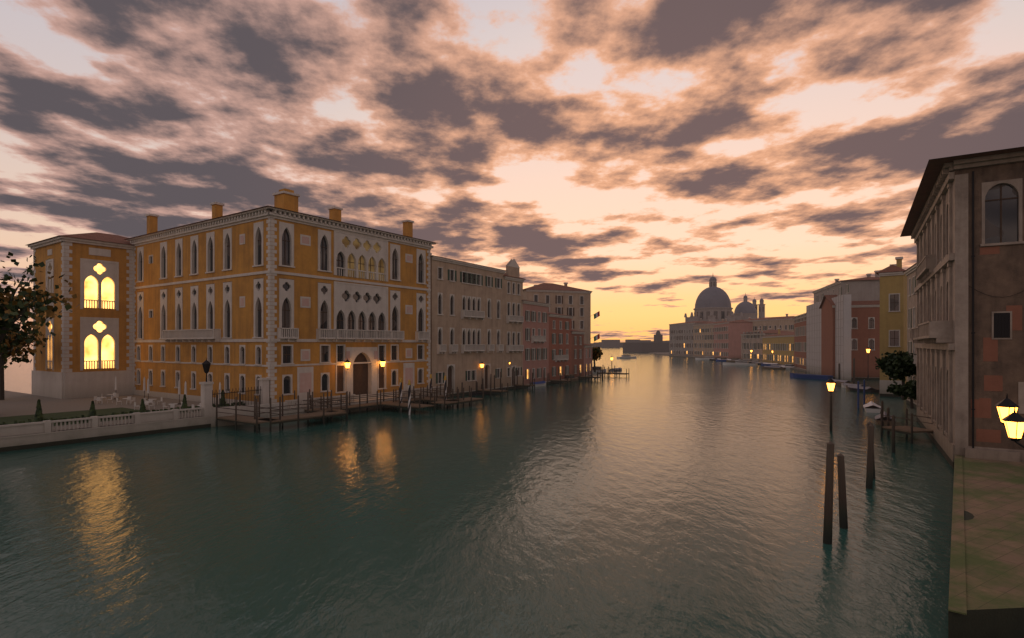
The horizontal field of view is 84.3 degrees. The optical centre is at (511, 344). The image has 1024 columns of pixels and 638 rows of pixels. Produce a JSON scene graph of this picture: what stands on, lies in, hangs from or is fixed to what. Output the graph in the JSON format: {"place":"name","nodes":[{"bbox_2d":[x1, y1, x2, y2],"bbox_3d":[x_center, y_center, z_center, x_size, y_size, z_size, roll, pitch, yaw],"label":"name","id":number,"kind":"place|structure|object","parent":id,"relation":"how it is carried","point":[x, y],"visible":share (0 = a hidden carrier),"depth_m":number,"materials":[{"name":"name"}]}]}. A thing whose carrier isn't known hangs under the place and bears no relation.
{"place":"outdoors","nodes":[
{"label":"outdoors","id":0,"kind":"place"},
{"bbox_2d":[0,345,953,637],"bbox_3d":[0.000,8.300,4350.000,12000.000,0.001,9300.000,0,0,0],"label":"water","id":1,"kind":"structure","parent":0,"point":[650,495],"depth_m":26.48,"materials":[{"name":"teal liquid"}]},
{"bbox_2d":[0,358,443,451],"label":"garden terrace","id":2,"kind":"structure","parent":1,"relation":"in","point":[18,406],"depth_m":56.48,"materials":[{"name":"stone"}]},
{"bbox_2d":[0,289,43,358],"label":"garden tree","id":3,"kind":"object","parent":2,"relation":"on","point":[16,341],"visible":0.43,"depth_m":60.09,"materials":[{"name":"green plant"}]},
{"bbox_2d":[0,320,48,399],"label":"garden tree","id":4,"kind":"object","parent":2,"relation":"on","point":[15,351],"visible":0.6,"depth_m":74.08,"materials":[{"name":"green plant"}]},
{"bbox_2d":[0,252,79,347],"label":"garden tree","id":5,"kind":"object","parent":2,"relation":"on","point":[18,307],"visible":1,"depth_m":57.98,"materials":[{"name":"green plant"}]},
{"bbox_2d":[0,389,244,424],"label":"garden cypress shrubs","id":6,"kind":"object","parent":2,"relation":"on","point":[38,415],"visible":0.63,"depth_m":53.37,"materials":[{"name":"green plant"}]},
{"bbox_2d":[27,188,436,404],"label":"palace","id":7,"kind":"structure","parent":1,"relation":"on","point":[285,296],"depth_m":74.57,"materials":[{"name":"paint"}]},
{"bbox_2d":[344,358,384,368],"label":"wall lanterns","id":8,"kind":"object","parent":7,"relation":"on","point":[347,362],"visible":1,"depth_m":71.28,"materials":[{"name":"yellow glass"}]},
{"bbox_2d":[216,366,628,433],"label":"dock","id":9,"kind":"object","parent":1,"relation":"in","point":[256,420],"visible":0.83,"depth_m":67.11,"materials":[{"name":"brown wood"}]},
{"bbox_2d":[430,253,506,396],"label":"building","id":10,"kind":"structure","parent":1,"relation":"in","point":[466,318],"depth_m":92.49,"materials":[{"name":"beige stone"}]},
{"bbox_2d":[503,259,525,389],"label":"building","id":11,"kind":"structure","parent":1,"relation":"in","point":[513,319],"depth_m":104.81,"materials":[{"name":"beige stone"}]},
{"bbox_2d":[523,300,549,387],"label":"pink house","id":12,"kind":"structure","parent":1,"relation":"in","point":[536,339],"depth_m":112.38,"materials":[{"name":"paint"}]},
{"bbox_2d":[523,282,592,344],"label":"building","id":13,"kind":"structure","parent":1,"relation":"in","point":[565,299],"depth_m":154.35,"materials":[{"name":"beige stone"}]},
{"bbox_2d":[592,311,599,341],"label":"flags","id":14,"kind":"object","parent":13,"relation":"attached to","point":[596,315],"visible":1,"depth_m":150.93,"materials":[{"name":"multicoloured fabric"}]},
{"bbox_2d":[549,312,572,383],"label":"orange house","id":15,"kind":"structure","parent":1,"relation":"in","point":[560,344],"depth_m":122.50,"materials":[{"name":"red paint"}]},
{"bbox_2d":[571,330,584,379],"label":"building","id":16,"kind":"structure","parent":1,"relation":"in","point":[577,351],"depth_m":131.74,"materials":[{"name":"brick"}]},
{"bbox_2d":[584,344,593,378],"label":"house","id":17,"kind":"structure","parent":1,"relation":"in","point":[587,357],"depth_m":140.13,"materials":[{"name":"pink paint"}]},
{"bbox_2d":[592,347,602,371],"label":"tree","id":18,"kind":"object","parent":1,"relation":"on","point":[597,352],"visible":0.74,"depth_m":149.03,"materials":[{"name":"green plant"}]},
{"bbox_2d":[591,330,668,351],"bbox_3d":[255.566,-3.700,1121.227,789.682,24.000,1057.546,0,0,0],"label":"distant shore","id":19,"kind":"structure","parent":1,"relation":"on","point":[658,344],"depth_m":611.79,"materials":[{"name":"grey"}]},
{"bbox_2d":[470,355,895,425],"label":"boats","id":20,"kind":"object","parent":1,"relation":"on","point":[871,407],"visible":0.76,"depth_m":132.94,"materials":[{"name":"blue"}]},
{"bbox_2d":[826,378,835,430],"bbox_3d":[30.370,6.185,53.900,0.960,6.230,0.831,0,0,0],"label":"street lamp","id":21,"kind":"object","parent":1,"relation":"in","point":[830,382],"visible":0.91,"depth_m":53.79,"materials":[{"name":"black metal"}]},
{"bbox_2d":[812,270,879,302],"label":"grey palazzo","id":22,"kind":"structure","parent":1,"relation":"in","point":[867,288],"depth_m":135.37,"materials":[{"name":"paint"}]},
{"bbox_2d":[819,295,879,379],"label":"brick house","id":23,"kind":"structure","parent":1,"relation":"in","point":[865,324],"depth_m":133.44,"materials":[{"name":"brick"}]},
{"bbox_2d":[806,294,850,380],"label":"scaffold sheet","id":24,"kind":"object","parent":23,"relation":"attached to","point":[842,303],"visible":0.66,"depth_m":133.69,"materials":[{"name":"white fabric"}]},
{"bbox_2d":[823,358,932,544],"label":"mooring posts","id":25,"kind":"object","parent":1,"relation":"on","point":[906,430],"visible":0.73,"depth_m":25.62,"materials":[{"name":"brown wood"}]},
{"bbox_2d":[876,257,906,396],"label":"yellow house","id":26,"kind":"structure","parent":1,"relation":"in","point":[893,307],"depth_m":89.17,"materials":[{"name":"paint"}]},
{"bbox_2d":[0,0,1023,344],"label":"sky","id":27,"kind":"structure","parent":0,"point":[634,154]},
{"bbox_2d":[669,318,710,355],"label":"house","id":28,"kind":"structure","parent":0,"point":[680,339],"depth_m":377.17,"materials":[{"name":"grey paint"}]},
{"bbox_2d":[693,319,727,356],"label":"house","id":29,"kind":"structure","parent":0,"point":[703,339],"depth_m":346.55,"materials":[{"name":"beige paint"}]},
{"bbox_2d":[651,352,805,371],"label":"quay land","id":30,"kind":"structure","parent":0,"point":[667,354],"depth_m":359.04,"materials":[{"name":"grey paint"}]},
{"bbox_2d":[684,276,764,321],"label":"domed church","id":31,"kind":"structure","parent":30,"relation":"on","point":[713,303],"depth_m":412.43,"materials":[{"name":"stone"}]},
{"bbox_2d":[713,317,752,358],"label":"house","id":32,"kind":"structure","parent":30,"relation":"on","point":[727,339],"depth_m":301.99,"materials":[{"name":"pink paint"}]},
{"bbox_2d":[740,328,789,361],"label":"house","id":33,"kind":"structure","parent":30,"relation":"on","point":[753,341],"depth_m":256.08,"materials":[{"name":"paint"}]},
{"bbox_2d":[793,313,805,369],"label":"house","id":34,"kind":"structure","parent":30,"relation":"on","point":[800,341],"depth_m":182.54,"materials":[{"name":"paint"}]},
{"bbox_2d":[744,314,794,331],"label":"house","id":35,"kind":"structure","parent":0,"point":[785,323],"depth_m":289.17,"materials":[{"name":"beige stone"}]},
{"bbox_2d":[762,328,793,364],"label":"house","id":36,"kind":"structure","parent":0,"point":[780,345],"depth_m":219.21,"materials":[{"name":"yellow paint"}]},
{"bbox_2d":[873,350,916,399],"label":"garden tree","id":37,"kind":"object","parent":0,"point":[899,365],"visible":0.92,"depth_m":73.36,"materials":[{"name":"green plant"}]},
{"bbox_2d":[948,455,1023,637],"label":"quay paving","id":38,"kind":"structure","parent":0,"point":[986,589],"depth_m":20.20,"materials":[{"name":"stone"}]},
{"bbox_2d":[886,380,916,408],"bbox_3d":[45.082,5.665,64.015,4.432,3.301,3.936,0,0,42],"label":"tree","id":39,"kind":"object","parent":38,"relation":"on","point":[908,389],"visible":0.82,"depth_m":63.86,"materials":[{"name":"green plant"}]},
{"bbox_2d":[902,263,916,407],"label":"white palazzo","id":40,"kind":"structure","parent":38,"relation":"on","point":[910,273],"depth_m":76.67,"materials":[{"name":"stone"}]},
{"bbox_2d":[900,146,1023,468],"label":"building","id":41,"kind":"structure","parent":38,"relation":"on","point":[998,197],"depth_m":36.82,"materials":[{"name":"stone"}]},
{"bbox_2d":[911,168,1023,461],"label":"contarini trim","id":42,"kind":"structure","parent":41,"relation":"attached to","point":[937,334],"depth_m":37.42,"materials":[{"name":"stone"}]},
{"bbox_2d":[995,394,1023,447],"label":"lanterns","id":43,"kind":"object","parent":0,"point":[1012,420],"visible":1,"depth_m":12.39,"materials":[{"name":"yellow glass"}]}
]}

